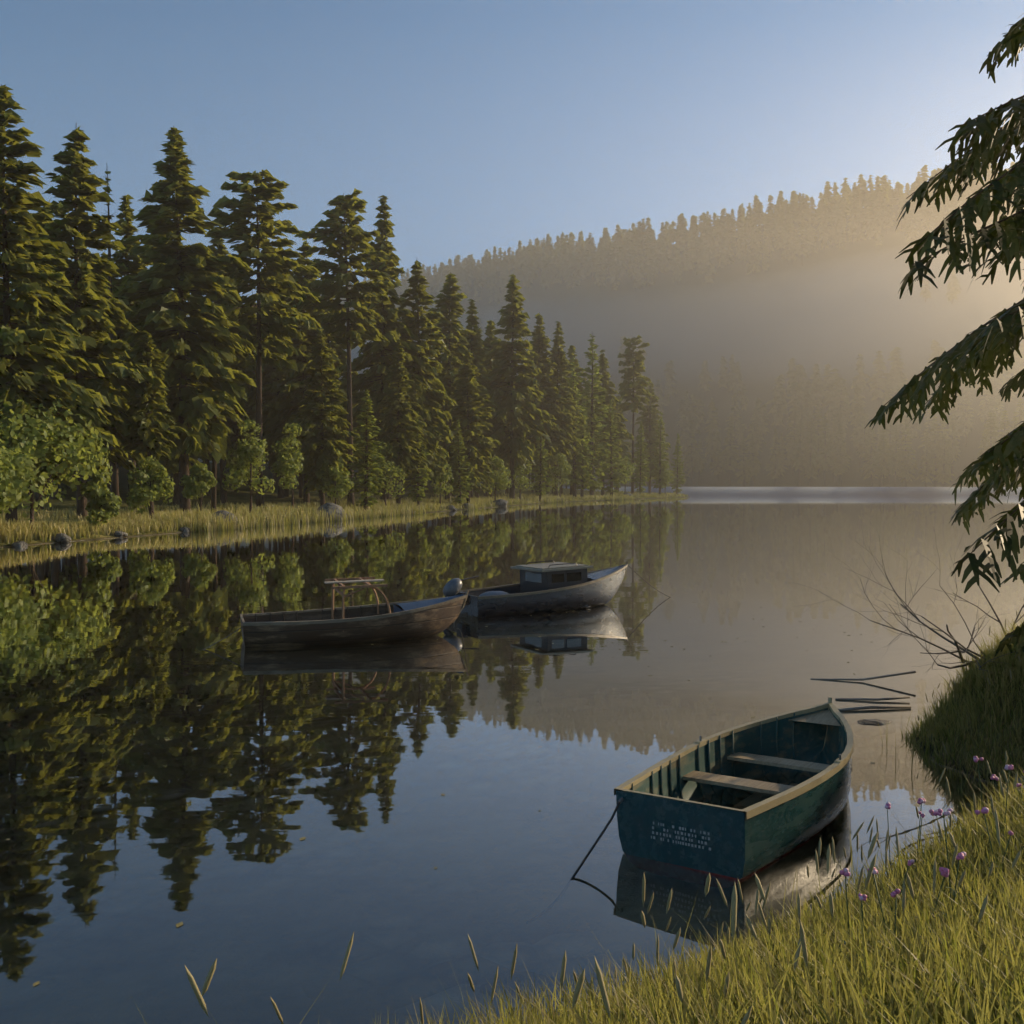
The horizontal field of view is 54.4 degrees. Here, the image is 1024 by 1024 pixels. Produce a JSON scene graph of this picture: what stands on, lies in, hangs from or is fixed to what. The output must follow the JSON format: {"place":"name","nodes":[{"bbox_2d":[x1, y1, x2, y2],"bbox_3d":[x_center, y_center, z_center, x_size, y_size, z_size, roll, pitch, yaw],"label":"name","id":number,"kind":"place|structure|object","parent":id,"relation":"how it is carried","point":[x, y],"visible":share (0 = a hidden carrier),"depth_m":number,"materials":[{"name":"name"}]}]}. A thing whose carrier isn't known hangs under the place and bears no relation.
{"place":"outdoors","nodes":[
{"label":"outdoors","id":0,"kind":"place"},
{"bbox_2d":[0,490,687,544],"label":"shore grass","id":1,"kind":"structure","parent":0,"point":[45,524],"depth_m":74.21,"materials":[{"name":"green plant"}]},
{"bbox_2d":[0,199,1023,1023],"bbox_3d":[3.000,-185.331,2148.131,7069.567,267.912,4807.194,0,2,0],"label":"terrain","id":2,"kind":"structure","parent":0,"point":[120,859],"depth_m":11.81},
{"bbox_2d":[11,541,27,546],"bbox_3d":[-26.166,1.856,52.892,1.038,0.635,0.836,1,2,34],"label":"rock","id":3,"kind":"object","parent":2,"relation":"on","point":[20,544],"visible":0.47,"depth_m":52.55,"materials":[{"name":"grey stone"}]},
{"bbox_2d":[0,446,52,519],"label":"deciduous tree","id":4,"kind":"object","parent":2,"relation":"on","point":[12,465],"visible":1,"depth_m":51.42,"materials":[{"name":"green plant"}]},
{"bbox_2d":[10,207,73,508],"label":"pine tree","id":5,"kind":"object","parent":2,"relation":"on","point":[37,494],"visible":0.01,"depth_m":83.95,"materials":[{"name":"green plant"}]},
{"bbox_2d":[0,399,112,529],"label":"deciduous tree","id":6,"kind":"object","parent":2,"relation":"on","point":[43,436],"visible":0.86,"depth_m":57.27,"materials":[{"name":"green plant"}]},
{"bbox_2d":[0,84,119,523],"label":"pine tree","id":7,"kind":"object","parent":2,"relation":"on","point":[25,272],"visible":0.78,"depth_m":59.74,"materials":[{"name":"green plant"}]},
{"bbox_2d":[51,533,71,542],"bbox_3d":[-25.645,1.521,56.637,0.998,0.621,1.360,-3,3,-63],"label":"rock","id":8,"kind":"object","parent":2,"relation":"on","point":[62,538],"visible":0.78,"depth_m":56.23,"materials":[{"name":"grey stone"}]},
{"bbox_2d":[21,126,165,518],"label":"pine tree","id":9,"kind":"object","parent":2,"relation":"on","point":[94,316],"visible":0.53,"depth_m":70.79,"materials":[{"name":"green plant"}]},
{"bbox_2d":[80,468,121,526],"bbox_3d":[-25.967,-0.537,62.477,2.554,4.452,2.798,0,2,0],"label":"bush","id":10,"kind":"object","parent":2,"relation":"on","point":[106,504],"visible":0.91,"depth_m":62.17,"materials":[{"name":"green plant"}]},
{"bbox_2d":[97,252,137,490],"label":"pine tree","id":11,"kind":"object","parent":2,"relation":"on","point":[105,296],"visible":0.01,"depth_m":104.69,"materials":[{"name":"green plant"}]},
{"bbox_2d":[113,531,127,537],"bbox_3d":[-24.348,1.423,61.800,0.909,0.519,1.113,1,2,19],"label":"rock","id":12,"kind":"object","parent":2,"relation":"on","point":[120,534],"visible":0.88,"depth_m":61.42,"materials":[{"name":"grey stone"}]},
{"bbox_2d":[100,169,143,511],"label":"pine tree","id":13,"kind":"object","parent":2,"relation":"on","point":[114,476],"visible":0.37,"depth_m":79.92,"materials":[{"name":"green plant"}]},
{"bbox_2d":[96,194,188,502],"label":"pine tree","id":14,"kind":"object","parent":2,"relation":"on","point":[136,266],"visible":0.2,"depth_m":93.53,"materials":[{"name":"green plant"}]},
{"bbox_2d":[126,455,175,518],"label":"deciduous tree","id":15,"kind":"object","parent":2,"relation":"on","point":[142,492],"visible":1,"depth_m":70.23,"materials":[{"name":"green plant"}]},
{"bbox_2d":[116,330,187,516],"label":"pine tree","id":16,"kind":"object","parent":2,"relation":"on","point":[146,443],"visible":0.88,"depth_m":71.73,"materials":[{"name":"green plant"}]},
{"bbox_2d":[119,262,208,496],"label":"pine tree","id":17,"kind":"object","parent":2,"relation":"on","point":[193,458],"visible":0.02,"depth_m":114.89,"materials":[{"name":"green plant"}]},
{"bbox_2d":[113,126,256,512],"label":"pine tree","id":18,"kind":"object","parent":2,"relation":"on","point":[192,352],"visible":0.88,"depth_m":82.59,"materials":[{"name":"green plant"}]},
{"bbox_2d":[180,527,189,532],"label":"rock","id":19,"kind":"object","parent":2,"relation":"on","point":[184,530],"visible":0.82,"depth_m":68.28,"materials":[{"name":"grey stone"}]},
{"bbox_2d":[179,463,217,510],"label":"deciduous tree","id":20,"kind":"object","parent":2,"relation":"on","point":[198,484],"visible":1,"depth_m":78.54,"materials":[{"name":"green plant"}]},
{"bbox_2d":[209,303,233,511],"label":"pine tree","id":21,"kind":"object","parent":2,"relation":"on","point":[214,472],"visible":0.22,"depth_m":85.47,"materials":[{"name":"green plant"}]},
{"bbox_2d":[186,238,263,502],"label":"pine tree","id":22,"kind":"object","parent":2,"relation":"on","point":[220,246],"visible":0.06,"depth_m":112.09,"materials":[{"name":"green plant"}]},
{"bbox_2d":[212,510,237,525],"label":"rock","id":23,"kind":"object","parent":2,"relation":"on","point":[224,512],"visible":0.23,"depth_m":75.06,"materials":[{"name":"grey stone"}]},
{"bbox_2d":[209,353,255,491],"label":"pine tree","id":24,"kind":"object","parent":2,"relation":"on","point":[236,435],"visible":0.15,"depth_m":133.26,"materials":[{"name":"green plant"}]},
{"bbox_2d":[222,419,275,512],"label":"deciduous tree","id":25,"kind":"object","parent":2,"relation":"on","point":[249,451],"visible":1,"depth_m":83.44,"materials":[{"name":"green plant"}]},
{"bbox_2d":[192,169,323,507],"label":"pine tree","id":26,"kind":"object","parent":2,"relation":"on","point":[274,275],"visible":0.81,"depth_m":92.32,"materials":[{"name":"green plant"}]},
{"bbox_2d":[240,291,297,497],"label":"pine tree","id":27,"kind":"object","parent":2,"relation":"on","point":[268,378],"visible":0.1,"depth_m":129.87,"materials":[{"name":"green plant"}]},
{"bbox_2d":[270,423,303,507],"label":"deciduous tree","id":28,"kind":"object","parent":2,"relation":"on","point":[289,461],"visible":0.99,"depth_m":90.72,"materials":[{"name":"green plant"}]},
{"bbox_2d":[262,240,355,503],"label":"pine tree","id":29,"kind":"object","parent":2,"relation":"on","point":[292,387],"visible":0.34,"depth_m":114.72,"materials":[{"name":"green plant"}]},
{"bbox_2d":[282,332,360,505],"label":"pine tree","id":30,"kind":"object","parent":2,"relation":"on","point":[327,438],"visible":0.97,"depth_m":98.23,"materials":[{"name":"green plant"}]},
{"bbox_2d":[317,503,346,520],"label":"rock","id":31,"kind":"object","parent":2,"relation":"on","point":[328,506],"visible":0.39,"depth_m":90.86,"materials":[{"name":"grey stone"}]},
{"bbox_2d":[316,448,354,503],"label":"deciduous tree","id":32,"kind":"object","parent":2,"relation":"on","point":[344,483],"visible":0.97,"depth_m":97.38,"materials":[{"name":"green plant"}]},
{"bbox_2d":[301,293,377,500],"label":"pine tree","id":33,"kind":"object","parent":2,"relation":"on","point":[339,352],"visible":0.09,"depth_m":134.78,"materials":[{"name":"green plant"}]},
{"bbox_2d":[285,188,401,505],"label":"pine tree","id":34,"kind":"object","parent":2,"relation":"on","point":[357,320],"visible":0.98,"depth_m":107.50,"materials":[{"name":"green plant"}]},
{"bbox_2d":[347,388,387,510],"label":"fir tree","id":35,"kind":"object","parent":2,"relation":"on","point":[367,486],"visible":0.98,"depth_m":104.69,"materials":[{"name":"green plant"}]},
{"bbox_2d":[368,441,405,504],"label":"deciduous tree","id":36,"kind":"object","parent":2,"relation":"on","point":[391,469],"visible":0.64,"depth_m":113.33,"materials":[{"name":"green plant"}]},
{"bbox_2d":[337,195,438,500],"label":"pine tree","id":37,"kind":"object","parent":2,"relation":"on","point":[390,328],"visible":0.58,"depth_m":123.53,"materials":[{"name":"green plant"}]},
{"bbox_2d":[362,339,435,505],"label":"pine tree","id":38,"kind":"object","parent":2,"relation":"on","point":[403,452],"visible":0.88,"depth_m":115.60,"materials":[{"name":"green plant"}]},
{"bbox_2d":[398,306,423,498],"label":"pine tree","id":39,"kind":"object","parent":2,"relation":"on","point":[402,318],"visible":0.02,"depth_m":157.76,"materials":[{"name":"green plant"}]},
{"bbox_2d":[402,411,431,506],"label":"fir tree","id":40,"kind":"object","parent":2,"relation":"on","point":[419,491],"visible":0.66,"depth_m":118.42,"materials":[{"name":"green plant"}]},
{"bbox_2d":[379,260,457,502],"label":"pine tree","id":41,"kind":"object","parent":2,"relation":"on","point":[440,430],"visible":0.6,"depth_m":126.19,"materials":[{"name":"green plant"}]},
{"bbox_2d":[428,453,453,503],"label":"deciduous tree","id":42,"kind":"object","parent":2,"relation":"on","point":[439,478],"visible":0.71,"depth_m":128.55,"materials":[{"name":"green plant"}]},
{"bbox_2d":[424,272,478,499],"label":"pine tree","id":43,"kind":"object","parent":2,"relation":"on","point":[450,305],"visible":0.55,"depth_m":148.68,"materials":[{"name":"green plant"}]},
{"bbox_2d":[447,505,456,510],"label":"rock","id":44,"kind":"object","parent":2,"relation":"on","point":[452,508],"visible":0.62,"depth_m":126.32,"materials":[{"name":"grey stone"}]},
{"bbox_2d":[445,419,474,503],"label":"fir tree","id":45,"kind":"object","parent":2,"relation":"on","point":[458,470],"visible":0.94,"depth_m":134.98,"materials":[{"name":"green plant"}]},
{"bbox_2d":[462,503,473,508],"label":"rock","id":46,"kind":"object","parent":2,"relation":"on","point":[465,505],"visible":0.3,"depth_m":133.19,"materials":[{"name":"grey stone"}]},
{"bbox_2d":[441,350,500,502],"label":"pine tree","id":47,"kind":"object","parent":2,"relation":"on","point":[472,417],"visible":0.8,"depth_m":139.56,"materials":[{"name":"green plant"}]},
{"bbox_2d":[440,299,505,497],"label":"pine tree","id":48,"kind":"object","parent":2,"relation":"on","point":[475,345],"visible":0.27,"depth_m":165.93,"materials":[{"name":"green plant"}]},
{"bbox_2d":[474,320,509,498],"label":"pine tree","id":49,"kind":"object","parent":2,"relation":"on","point":[489,330],"visible":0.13,"depth_m":182.07,"materials":[{"name":"green plant"}]},
{"bbox_2d":[482,455,512,500],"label":"deciduous tree","id":50,"kind":"object","parent":2,"relation":"on","point":[500,484],"visible":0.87,"depth_m":151.16,"materials":[{"name":"green plant"}]},
{"bbox_2d":[491,499,507,506],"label":"rock","id":51,"kind":"object","parent":2,"relation":"on","point":[501,503],"visible":0.62,"depth_m":148.89,"materials":[{"name":"grey stone"}]},
{"bbox_2d":[0,209,1023,504],"bbox_3d":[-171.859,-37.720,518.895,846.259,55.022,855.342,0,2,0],"label":"forest trees","id":52,"kind":"object","parent":2,"relation":"on","point":[814,449],"visible":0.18,"depth_m":392.50,"materials":[{"name":"green plant"}]},
{"bbox_2d":[477,274,559,498],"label":"pine tree","id":53,"kind":"object","parent":2,"relation":"on","point":[510,390],"visible":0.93,"depth_m":167.19,"materials":[{"name":"green plant"}]},
{"bbox_2d":[507,457,534,499],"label":"deciduous tree","id":54,"kind":"object","parent":2,"relation":"on","point":[519,479],"visible":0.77,"depth_m":169.34,"materials":[{"name":"green plant"}]},
{"bbox_2d":[527,420,553,500],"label":"fir tree","id":55,"kind":"object","parent":2,"relation":"on","point":[538,478],"visible":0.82,"depth_m":178.44,"materials":[{"name":"green plant"}]},
{"bbox_2d":[519,312,574,495],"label":"pine tree","id":56,"kind":"object","parent":2,"relation":"on","point":[540,342],"visible":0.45,"depth_m":193.58,"materials":[{"name":"green plant"}]},
{"bbox_2d":[548,453,572,496],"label":"deciduous tree","id":57,"kind":"object","parent":2,"relation":"on","point":[564,469],"visible":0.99,"depth_m":192.50,"materials":[{"name":"green plant"}]},
{"bbox_2d":[542,321,587,495],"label":"pine tree","id":58,"kind":"object","parent":2,"relation":"on","point":[558,355],"visible":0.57,"depth_m":196.87,"materials":[{"name":"green plant"}]},
{"bbox_2d":[550,345,598,494],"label":"pine tree","id":59,"kind":"object","parent":2,"relation":"on","point":[571,352],"visible":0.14,"depth_m":225.84,"materials":[{"name":"green plant"}]},
{"bbox_2d":[559,357,592,497],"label":"fir tree","id":60,"kind":"object","parent":2,"relation":"on","point":[575,475],"visible":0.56,"depth_m":203.93,"materials":[{"name":"green plant"}]},
{"bbox_2d":[134,615,1023,1023],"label":"bank grass","id":61,"kind":"structure","parent":2,"relation":"on","point":[948,969],"depth_m":4.17,"materials":[{"name":"green plant"}]},
{"bbox_2d":[570,400,595,497],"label":"fir tree","id":62,"kind":"object","parent":2,"relation":"on","point":[586,473],"visible":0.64,"depth_m":205.61,"materials":[{"name":"green plant"}]},
{"bbox_2d":[568,334,613,495],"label":"fir tree","id":63,"kind":"object","parent":2,"relation":"on","point":[600,453],"visible":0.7,"depth_m":218.31,"materials":[{"name":"green plant"}]},
{"bbox_2d":[184,611,1023,1023],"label":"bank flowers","id":64,"kind":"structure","parent":2,"relation":"on","point":[706,891],"depth_m":4.27,"materials":[{"name":"plant"}]},
{"bbox_2d":[186,162,1023,441],"bbox_3d":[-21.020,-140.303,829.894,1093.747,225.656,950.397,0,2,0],"label":"forest trees","id":65,"kind":"object","parent":2,"relation":"on","point":[604,258],"visible":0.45,"depth_m":631.88,"materials":[{"name":"green plant"}]},
{"bbox_2d":[588,350,633,495],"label":"pine tree","id":66,"kind":"object","parent":2,"relation":"on","point":[604,365],"visible":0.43,"depth_m":231.81,"materials":[{"name":"green plant"}]},
{"bbox_2d":[598,399,627,496],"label":"fir tree","id":67,"kind":"object","parent":2,"relation":"on","point":[612,478],"visible":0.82,"depth_m":227.28,"materials":[{"name":"green plant"}]},
{"bbox_2d":[617,456,637,492],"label":"deciduous tree","id":68,"kind":"object","parent":2,"relation":"on","point":[629,471],"visible":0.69,"depth_m":233.25,"materials":[{"name":"green plant"}]},
{"bbox_2d":[617,335,652,493],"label":"pine tree","id":69,"kind":"object","parent":2,"relation":"on","point":[633,372],"visible":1,"depth_m":246.01,"materials":[{"name":"green plant"}]},
{"bbox_2d":[631,421,650,495],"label":"fir tree","id":70,"kind":"object","parent":2,"relation":"on","point":[641,476],"visible":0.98,"depth_m":244.16,"materials":[{"name":"green plant"}]},
{"bbox_2d":[628,382,670,493],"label":"pine tree","id":71,"kind":"object","parent":2,"relation":"on","point":[650,433],"visible":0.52,"depth_m":270.92,"materials":[{"name":"green plant"}]},
{"bbox_2d":[651,413,668,494],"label":"fir tree","id":72,"kind":"object","parent":2,"relation":"on","point":[661,455],"visible":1,"depth_m":257.88,"materials":[{"name":"green plant"}]},
{"bbox_2d":[657,463,674,493],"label":"deciduous tree","id":73,"kind":"object","parent":2,"relation":"on","point":[668,474],"visible":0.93,"depth_m":258.17,"materials":[{"name":"green plant"}]},
{"bbox_2d":[670,433,685,494],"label":"fir tree","id":74,"kind":"object","parent":2,"relation":"on","point":[678,468],"visible":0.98,"depth_m":268.95,"materials":[{"name":"green plant"}]},
{"bbox_2d":[857,719,891,725],"bbox_3d":[4.941,2.997,13.647,0.665,0.286,0.473,0,2,-12],"label":"rock","id":75,"kind":"object","parent":2,"relation":"on","point":[871,722],"visible":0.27,"depth_m":13.58,"materials":[{"name":"grey stone"}]},
{"bbox_2d":[788,526,1023,686],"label":"bare branches","id":76,"kind":"object","parent":2,"relation":"on","point":[954,643],"visible":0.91,"depth_m":12.60,"materials":[{"name":"brown wood"}]},
{"bbox_2d":[864,13,1023,657],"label":"conifer branches","id":77,"kind":"object","parent":2,"relation":"on","point":[1000,335],"visible":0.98,"depth_m":10.79,"materials":[{"name":"green plant"}]},
{"bbox_2d":[1013,775,1023,793],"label":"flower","id":78,"kind":"object","parent":2,"relation":"on","point":[1021,783],"visible":0.23,"depth_m":10.09,"materials":[{"name":"purple plant"}]},
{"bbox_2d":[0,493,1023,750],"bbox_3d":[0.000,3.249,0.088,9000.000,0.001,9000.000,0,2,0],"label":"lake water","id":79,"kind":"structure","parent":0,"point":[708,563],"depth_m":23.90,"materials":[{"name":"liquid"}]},
{"bbox_2d":[240,577,468,646],"bbox_3d":[-3.234,2.152,21.074,4.825,1.407,1.687,-2,3,-18],"label":"wooden launch","id":80,"kind":"object","parent":79,"relation":"on","point":[388,621],"visible":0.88,"depth_m":20.67,"materials":[{"name":"brown wood"}]},
{"bbox_2d":[202,565,669,649],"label":"mooring ropes","id":81,"kind":"object","parent":79,"relation":"on","point":[463,608],"visible":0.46,"depth_m":19.93,"materials":[{"name":"brown fabric"}]},
{"bbox_2d":[6,567,874,986],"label":"floating leaves","id":82,"kind":"object","parent":79,"relation":"on","point":[330,713],"depth_m":14.15,"materials":[{"name":"brown plant"}]},
{"bbox_2d":[443,560,627,616],"bbox_3d":[0.549,2.049,26.092,6.295,1.378,1.889,-3,2,-31],"label":"motorboat","id":83,"kind":"object","parent":79,"relation":"on","point":[553,586],"visible":0.88,"depth_m":25.72,"materials":[{"name":"paint"}]},
{"bbox_2d":[181,494,1007,951],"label":"reeds","id":84,"kind":"object","parent":79,"relation":"in","point":[289,520],"visible":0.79,"depth_m":77.85,"materials":[{"name":"green plant"}]},
{"bbox_2d":[526,697,853,923],"bbox_3d":[2.157,2.690,9.475,1.538,0.980,5.381,-1,0,36],"label":"rowboat","id":85,"kind":"object","parent":79,"relation":"on","point":[730,807],"visible":1,"depth_m":9.14,"materials":[{"name":"paint"}]},
{"bbox_2d":[810,671,915,710],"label":"driftwood sticks","id":86,"kind":"object","parent":79,"relation":"on","point":[878,699],"visible":0.94,"depth_m":15.00,"materials":[{"name":"brown wood"}]},
{"bbox_2d":[0,0,1023,316],"label":"sky","id":87,"kind":"structure","parent":0,"point":[482,125],"materials":[{"name":"blue"}]}
]}

